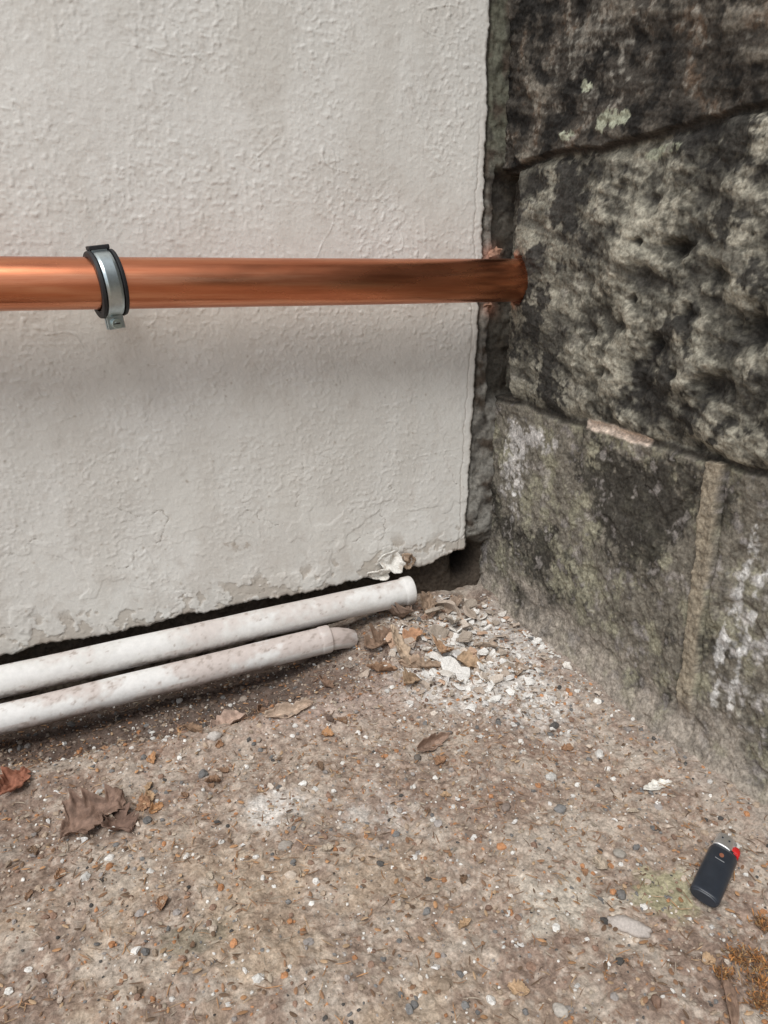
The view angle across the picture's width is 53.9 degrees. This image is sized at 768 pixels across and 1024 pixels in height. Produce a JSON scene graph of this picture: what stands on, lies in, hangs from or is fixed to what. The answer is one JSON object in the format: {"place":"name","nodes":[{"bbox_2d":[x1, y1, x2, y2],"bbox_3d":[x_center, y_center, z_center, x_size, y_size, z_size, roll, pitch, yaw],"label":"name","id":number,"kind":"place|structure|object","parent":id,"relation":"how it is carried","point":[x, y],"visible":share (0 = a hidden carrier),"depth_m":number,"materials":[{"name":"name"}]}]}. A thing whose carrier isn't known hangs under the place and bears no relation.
{"place":"outdoors","nodes":[
{"label":"outdoors","id":0,"kind":"place"},
{"bbox_2d":[0,584,767,1023],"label":"ground","id":1,"kind":"structure","parent":0,"point":[434,1006],"depth_m":0.67,"materials":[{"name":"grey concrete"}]},
{"bbox_2d":[0,766,30,794],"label":"dead leaf","id":2,"kind":"object","parent":1,"relation":"on","point":[11,780],"visible":1,"depth_m":0.77,"materials":[{"name":"brown plant"}]},
{"bbox_2d":[24,889,32,900],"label":"dead leaf","id":3,"kind":"object","parent":1,"relation":"on","point":[28,894],"visible":1,"depth_m":0.64,"materials":[{"name":"brown plant"}]},
{"bbox_2d":[26,845,37,854],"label":"dead leaf","id":4,"kind":"object","parent":1,"relation":"on","point":[33,848],"visible":1,"depth_m":0.69,"materials":[{"name":"brown plant"}]},
{"bbox_2d":[54,868,65,879],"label":"dead leaf","id":5,"kind":"object","parent":1,"relation":"on","point":[59,871],"visible":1,"depth_m":0.66,"materials":[{"name":"brown plant"}]},
{"bbox_2d":[59,783,125,838],"bbox_3d":[-0.279,0.286,0.722,0.061,0.026,0.056,-7,19,-21],"label":"dead leaf","id":6,"kind":"object","parent":1,"relation":"on","point":[83,816],"visible":1,"depth_m":0.73,"materials":[{"name":"brown plant"}]},
{"bbox_2d":[99,802,138,832],"bbox_3d":[-0.252,0.290,0.718,0.036,0.016,0.041,-7,19,-21],"label":"dead leaf","id":7,"kind":"object","parent":1,"relation":"on","point":[122,820],"visible":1,"depth_m":0.72,"materials":[{"name":"brown plant"}]},
{"bbox_2d":[135,804,146,810],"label":"dead leaf","id":8,"kind":"object","parent":1,"relation":"on","point":[138,808],"visible":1,"depth_m":0.74,"materials":[{"name":"brown plant"}]},
{"bbox_2d":[138,792,150,806],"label":"dead leaf","id":9,"kind":"object","parent":1,"relation":"on","point":[144,798],"visible":1,"depth_m":0.75,"materials":[{"name":"brown plant"}]},
{"bbox_2d":[143,782,151,789],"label":"dead leaf","id":10,"kind":"object","parent":1,"relation":"on","point":[148,785],"visible":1,"depth_m":0.77,"materials":[{"name":"plant"}]},
{"bbox_2d":[144,789,155,801],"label":"dead leaf","id":11,"kind":"object","parent":1,"relation":"on","point":[151,794],"visible":1,"depth_m":0.76,"materials":[{"name":"beige plant"}]},
{"bbox_2d":[146,751,155,763],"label":"dead leaf","id":12,"kind":"object","parent":1,"relation":"on","point":[152,756],"visible":1,"depth_m":0.81,"materials":[{"name":"orange plant"}]},
{"bbox_2d":[149,801,163,813],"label":"dead leaf","id":13,"kind":"object","parent":1,"relation":"on","point":[159,805],"visible":1,"depth_m":0.74,"materials":[{"name":"brown plant"}]},
{"bbox_2d":[156,894,167,910],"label":"dead leaf","id":14,"kind":"object","parent":1,"relation":"on","point":[160,906],"visible":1,"depth_m":0.63,"materials":[{"name":"brown plant"}]},
{"bbox_2d":[0,625,357,734],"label":"drain pipe","id":15,"kind":"object","parent":1,"relation":"on","point":[55,706],"visible":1,"depth_m":0.95,"materials":[{"name":"white plastic"}]},
{"bbox_2d":[181,792,188,796],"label":"dead leaf","id":16,"kind":"object","parent":1,"relation":"on","point":[185,794],"visible":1,"depth_m":0.76,"materials":[{"name":"brown plant"}]},
{"bbox_2d":[182,722,202,731],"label":"dead leaf","id":17,"kind":"object","parent":1,"relation":"on","point":[192,727],"visible":1,"depth_m":0.87,"materials":[{"name":"brown plant"}]},
{"bbox_2d":[0,576,416,697],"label":"drain pipe","id":18,"kind":"object","parent":1,"relation":"on","point":[44,672],"visible":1,"depth_m":0.99,"materials":[{"name":"white plastic"}]},
{"bbox_2d":[367,569,390,580],"bbox_3d":[-0.006,0.092,1.111,0.040,0.021,0.017,-7,19,-21],"label":"plaster flake","id":19,"kind":"object","parent":18,"relation":"on","point":[382,575],"visible":1,"depth_m":1.11,"materials":[{"name":"white paint"}]},
{"bbox_2d":[206,870,212,878],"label":"pebble","id":20,"kind":"object","parent":1,"relation":"on","point":[209,874],"visible":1,"depth_m":0.66,"materials":[{"name":"beige stone"}]},
{"bbox_2d":[204,774,220,781],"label":"dead leaf","id":21,"kind":"object","parent":1,"relation":"on","point":[215,777],"visible":1,"depth_m":0.78,"materials":[{"name":"brown plant"}]},
{"bbox_2d":[206,731,222,740],"bbox_3d":[-0.190,0.251,0.846,0.016,0.011,0.013,3,18,10],"label":"pebble","id":22,"kind":"object","parent":1,"relation":"on","point":[214,735],"visible":1,"depth_m":0.84,"materials":[{"name":"white stone"}]},
{"bbox_2d":[215,740,223,747],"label":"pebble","id":23,"kind":"object","parent":1,"relation":"on","point":[219,744],"visible":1,"depth_m":0.83,"materials":[{"name":"brown stone"}]},
{"bbox_2d":[219,767,228,772],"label":"dead leaf","id":24,"kind":"object","parent":1,"relation":"on","point":[224,769],"visible":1,"depth_m":0.80,"materials":[{"name":"brown plant"}]},
{"bbox_2d":[0,610,453,795],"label":"soil crumbs","id":25,"kind":"object","parent":1,"relation":"on","point":[185,709],"visible":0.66,"depth_m":0.98,"materials":[{"name":"brown soil"}]},
{"bbox_2d":[209,709,246,727],"bbox_3d":[-0.186,0.245,0.888,0.029,0.012,0.048,10,20,29],"label":"dead leaf","id":26,"kind":"object","parent":1,"relation":"on","point":[229,716],"visible":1,"depth_m":0.90,"materials":[{"name":"brown plant"}]},
{"bbox_2d":[0,0,518,703],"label":"masonry backing","id":27,"kind":"object","parent":1,"relation":"on","point":[454,570],"visible":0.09,"depth_m":1.08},
{"bbox_2d":[0,0,489,655],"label":"render coat","id":28,"kind":"object","parent":27,"relation":"attached to","point":[160,464],"visible":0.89,"depth_m":0.94,"materials":[{"name":"white paint"}]},
{"bbox_2d":[377,550,405,573],"bbox_3d":[0.013,0.075,1.114,0.048,0.041,0.022,-7,19,-21],"label":"plaster flake","id":29,"kind":"object","parent":28,"relation":"attached to","point":[393,562],"visible":1,"depth_m":1.12,"materials":[{"name":"white paint"}]},
{"bbox_2d":[402,553,415,569],"bbox_3d":[0.037,0.074,1.129,0.026,0.033,0.017,-7,19,-21],"label":"plaster flake","id":30,"kind":"object","parent":28,"relation":"attached to","point":[406,557],"visible":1,"depth_m":1.13,"materials":[{"name":"beige paint"}]},
{"bbox_2d":[464,0,490,546],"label":"side edge","id":31,"kind":"object","parent":27,"relation":"attached to","point":[482,230],"visible":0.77,"depth_m":1.01,"materials":[{"name":"grey paint"}]},
{"bbox_2d":[483,246,502,307],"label":"brick fragments","id":32,"kind":"object","parent":27,"relation":"attached to","point":[494,251],"visible":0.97,"depth_m":1.04,"materials":[{"name":"beige brick"}]},
{"bbox_2d":[257,705,265,713],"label":"dead leaf","id":33,"kind":"object","parent":1,"relation":"on","point":[260,709],"visible":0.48,"depth_m":0.93,"materials":[{"name":"brown plant"}]},
{"bbox_2d":[278,840,292,850],"bbox_3d":[-0.090,0.305,0.691,0.013,0.008,0.012,5,18,15],"label":"pebble","id":34,"kind":"object","parent":1,"relation":"on","point":[283,845],"visible":1,"depth_m":0.69,"materials":[{"name":"beige stone"}]},
{"bbox_2d":[264,699,312,717],"bbox_3d":[-0.110,0.232,0.886,0.061,0.015,0.019,-7,19,-21],"label":"dead leaf","id":35,"kind":"object","parent":1,"relation":"on","point":[279,710],"visible":1,"depth_m":0.89,"materials":[{"name":"beige plant"}]},
{"bbox_2d":[315,761,323,769],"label":"dead leaf","id":36,"kind":"object","parent":1,"relation":"on","point":[319,764],"visible":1,"depth_m":0.80,"materials":[{"name":"brown plant"}]},
{"bbox_2d":[318,675,334,687],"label":"dead leaf","id":37,"kind":"object","parent":1,"relation":"on","point":[326,682],"visible":1,"depth_m":0.98,"materials":[{"name":"brown plant"}]},
{"bbox_2d":[321,726,333,736],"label":"dead leaf","id":38,"kind":"object","parent":1,"relation":"on","point":[327,730],"visible":1,"depth_m":0.86,"materials":[{"name":"brown plant"}]},
{"bbox_2d":[321,843,333,850],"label":"pebble","id":39,"kind":"object","parent":1,"relation":"on","point":[328,847],"visible":1,"depth_m":0.69,"materials":[{"name":"beige stone"}]},
{"bbox_2d":[337,716,346,723],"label":"dead leaf","id":40,"kind":"object","parent":1,"relation":"on","point":[344,718],"visible":1,"depth_m":0.88,"materials":[{"name":"brown plant"}]},
{"bbox_2d":[366,661,397,671],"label":"dead leaf","id":41,"kind":"object","parent":1,"relation":"on","point":[377,666],"visible":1,"depth_m":0.99,"materials":[{"name":"brown plant"}]},
{"bbox_2d":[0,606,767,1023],"bbox_3d":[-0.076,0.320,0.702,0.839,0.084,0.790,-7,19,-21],"label":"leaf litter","id":42,"kind":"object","parent":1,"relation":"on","point":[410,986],"visible":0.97,"depth_m":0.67,"materials":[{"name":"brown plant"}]},
{"bbox_2d":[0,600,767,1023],"bbox_3d":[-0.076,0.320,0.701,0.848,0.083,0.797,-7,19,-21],"label":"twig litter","id":43,"kind":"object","parent":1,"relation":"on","point":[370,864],"visible":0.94,"depth_m":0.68,"materials":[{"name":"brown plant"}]},
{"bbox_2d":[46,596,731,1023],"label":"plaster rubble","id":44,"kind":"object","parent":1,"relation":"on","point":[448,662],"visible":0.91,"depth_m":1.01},
{"bbox_2d":[364,623,391,648],"bbox_3d":[-0.007,0.171,1.041,0.036,0.030,0.046,3,18,11],"label":"dead leaf","id":45,"kind":"object","parent":44,"relation":"on","point":[376,640],"visible":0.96,"depth_m":1.04,"materials":[{"name":"brown plant"}]},
{"bbox_2d":[388,602,413,617],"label":"dead leaf","id":46,"kind":"object","parent":44,"relation":"on","point":[399,611],"visible":1,"depth_m":1.08,"materials":[{"name":"brown plant"}]},
{"bbox_2d":[402,627,422,643],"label":"dead leaf","id":47,"kind":"object","parent":44,"relation":"on","point":[414,633],"visible":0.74,"depth_m":1.05,"materials":[{"name":"brown plant"}]},
{"bbox_2d":[419,591,436,614],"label":"dead leaf","id":48,"kind":"object","parent":44,"relation":"on","point":[428,600],"visible":0.95,"depth_m":1.12,"materials":[{"name":"brown plant"}]},
{"bbox_2d":[473,640,498,647],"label":"dead leaf","id":49,"kind":"object","parent":44,"relation":"on","point":[491,643],"visible":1,"depth_m":1.04,"materials":[{"name":"beige plant"}]},
{"bbox_2d":[402,666,420,684],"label":"dead leaf","id":50,"kind":"object","parent":1,"relation":"on","point":[408,678],"visible":1,"depth_m":0.96,"materials":[{"name":"brown plant"}]},
{"bbox_2d":[414,754,420,760],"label":"pebble","id":51,"kind":"object","parent":1,"relation":"on","point":[417,757],"visible":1,"depth_m":0.82,"materials":[{"name":"grey stone"}]},
{"bbox_2d":[398,653,440,667],"bbox_3d":[0.049,0.194,0.998,0.059,0.026,0.025,4,18,13],"label":"dead leaf","id":52,"kind":"object","parent":1,"relation":"on","point":[416,661],"visible":1,"depth_m":0.99,"materials":[{"name":"brown plant"}]},
{"bbox_2d":[390,624,410,666],"bbox_3d":[0.025,0.177,1.001,0.027,0.050,0.043,-7,19,-21],"label":"dead leaf","id":53,"kind":"object","parent":52,"relation":"on","point":[403,649],"visible":1,"depth_m":1.01,"materials":[{"name":"beige plant"}]},
{"bbox_2d":[417,732,450,751],"bbox_3d":[0.055,0.255,0.840,0.051,0.020,0.012,-13,22,-36],"label":"dead leaf","id":54,"kind":"object","parent":1,"relation":"on","point":[427,743],"visible":1,"depth_m":0.84,"materials":[{"name":"brown plant"}]},
{"bbox_2d":[433,755,446,764],"bbox_3d":[0.061,0.268,0.815,0.016,0.007,0.014,-7,19,-21],"label":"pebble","id":55,"kind":"object","parent":1,"relation":"on","point":[438,759],"visible":1,"depth_m":0.81,"materials":[{"name":"stone"}]},
{"bbox_2d":[432,634,453,653],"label":"dead leaf","id":56,"kind":"object","parent":1,"relation":"on","point":[441,647],"visible":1,"depth_m":1.03,"materials":[{"name":"brown plant"}]},
{"bbox_2d":[440,791,451,796],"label":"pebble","id":57,"kind":"object","parent":1,"relation":"on","point":[445,794],"visible":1,"depth_m":0.76,"materials":[{"name":"beige stone"}]},
{"bbox_2d":[445,615,460,623],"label":"dead leaf","id":58,"kind":"object","parent":1,"relation":"on","point":[451,620],"visible":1,"depth_m":1.07,"materials":[{"name":"beige plant"}]},
{"bbox_2d":[444,595,462,614],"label":"dead leaf","id":59,"kind":"object","parent":1,"relation":"on","point":[456,600],"visible":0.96,"depth_m":1.14,"materials":[{"name":"brown plant"}]},
{"bbox_2d":[459,874,467,883],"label":"dead leaf","id":60,"kind":"object","parent":1,"relation":"on","point":[462,880],"visible":1,"depth_m":0.66,"materials":[{"name":"brown plant"}]},
{"bbox_2d":[458,916,471,928],"bbox_3d":[0.066,0.332,0.612,0.010,0.009,0.012,4,18,12],"label":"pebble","id":61,"kind":"object","parent":1,"relation":"on","point":[464,922],"visible":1,"depth_m":0.61,"materials":[{"name":"stone"}]},
{"bbox_2d":[457,650,484,668],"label":"dead leaf","id":62,"kind":"object","parent":1,"relation":"on","point":[466,658],"visible":1,"depth_m":1.00,"materials":[{"name":"beige plant"}]},
{"bbox_2d":[501,803,510,811],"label":"pebble","id":63,"kind":"object","parent":1,"relation":"on","point":[506,807],"visible":1,"depth_m":0.74,"materials":[{"name":"grey stone"}]},
{"bbox_2d":[507,978,529,995],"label":"dead leaf","id":64,"kind":"object","parent":1,"relation":"on","point":[514,986],"visible":1,"depth_m":0.56,"materials":[{"name":"beige plant"}]},
{"bbox_2d":[513,662,523,674],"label":"dead leaf","id":65,"kind":"object","parent":1,"relation":"on","point":[516,668],"visible":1,"depth_m":0.99,"materials":[{"name":"brown plant"}]},
{"bbox_2d":[552,1002,568,1018],"bbox_3d":[0.126,0.356,0.538,0.011,0.006,0.011,-1,18,-4],"label":"pebble","id":66,"kind":"object","parent":1,"relation":"on","point":[560,1010],"visible":1,"depth_m":0.54,"materials":[{"name":"white stone"}]},
{"bbox_2d":[554,804,566,812],"bbox_3d":[0.173,0.293,0.744,0.013,0.008,0.011,-7,19,-21],"label":"pebble","id":67,"kind":"object","parent":1,"relation":"on","point":[559,808],"visible":1,"depth_m":0.74,"materials":[{"name":"grey stone"}]},
{"bbox_2d":[561,743,572,750],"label":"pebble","id":68,"kind":"object","parent":1,"relation":"on","point":[566,747],"visible":1,"depth_m":0.84,"materials":[{"name":"brown stone"}]},
{"bbox_2d":[581,867,588,875],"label":"dead leaf","id":69,"kind":"object","parent":1,"relation":"on","point":[585,872],"visible":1,"depth_m":0.67,"materials":[{"name":"brown plant"}]},
{"bbox_2d":[592,854,608,869],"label":"dead leaf","id":70,"kind":"object","parent":1,"relation":"on","point":[599,861],"visible":1,"depth_m":0.68,"materials":[{"name":"beige plant"}]},
{"bbox_2d":[613,848,626,858],"bbox_3d":[0.214,0.311,0.687,0.011,0.006,0.012,-7,19,-21],"label":"pebble","id":71,"kind":"object","parent":1,"relation":"on","point":[619,853],"visible":1,"depth_m":0.68,"materials":[{"name":"white stone"}]},
{"bbox_2d":[616,889,625,899],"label":"pebble","id":72,"kind":"object","parent":1,"relation":"on","point":[621,893],"visible":1,"depth_m":0.64,"materials":[{"name":"grey stone"}]},
{"bbox_2d":[477,0,767,806],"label":"stone wall","id":73,"kind":"structure","parent":1,"relation":"on","point":[623,561],"depth_m":0.81,"materials":[{"name":"stone"}]},
{"bbox_2d":[0,256,527,310],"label":"copper pipe","id":74,"kind":"object","parent":73,"relation":"attached to","point":[33,283],"visible":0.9,"depth_m":0.85,"materials":[{"name":"orange metal"}]},
{"bbox_2d":[83,244,129,329],"bbox_3d":[-0.308,-0.246,0.826,0.028,0.087,0.104,-19,25,-29],"label":"pipe clamp","id":75,"kind":"object","parent":74,"relation":"attached to","point":[104,259],"visible":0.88,"depth_m":0.79,"materials":[{"name":"silver metal"}]},
{"bbox_2d":[606,914,652,937],"bbox_3d":[0.197,0.332,0.607,0.036,0.013,0.016,9,20,26],"label":"pebble","id":76,"kind":"object","parent":1,"relation":"on","point":[630,926],"visible":1,"depth_m":0.60,"materials":[{"name":"white stone"}]},
{"bbox_2d":[627,808,638,812],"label":"dead leaf","id":77,"kind":"object","parent":1,"relation":"on","point":[632,810],"visible":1,"depth_m":0.73,"materials":[{"name":"beige plant"}]},
{"bbox_2d":[643,778,671,789],"bbox_3d":[0.280,0.278,0.771,0.036,0.005,0.013,-7,19,-21],"label":"paint flake","id":78,"kind":"object","parent":1,"relation":"on","point":[653,784],"visible":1,"depth_m":0.77,"materials":[{"name":"white paint"}]},
{"bbox_2d":[702,951,715,964],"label":"dead leaf","id":79,"kind":"object","parent":1,"relation":"on","point":[707,956],"visible":1,"depth_m":0.57,"materials":[{"name":"beige plant"}]},
{"bbox_2d":[690,833,739,907],"bbox_3d":[0.289,0.310,0.656,0.025,0.013,0.081,26,30,30],"label":"cigarette lighter","id":80,"kind":"object","parent":1,"relation":"on","point":[711,880],"visible":1,"depth_m":0.65,"materials":[{"name":"plastic"}]},
{"bbox_2d":[721,959,739,1023],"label":"dead leaf","id":81,"kind":"object","parent":1,"relation":"on","point":[732,1005],"visible":1,"depth_m":0.54,"materials":[{"name":"brown plant"}]},
{"bbox_2d":[709,909,767,1017],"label":"moss","id":82,"kind":"object","parent":1,"relation":"on","point":[760,979],"visible":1,"depth_m":0.57,"materials":[{"name":"brown plant"}]}
]}

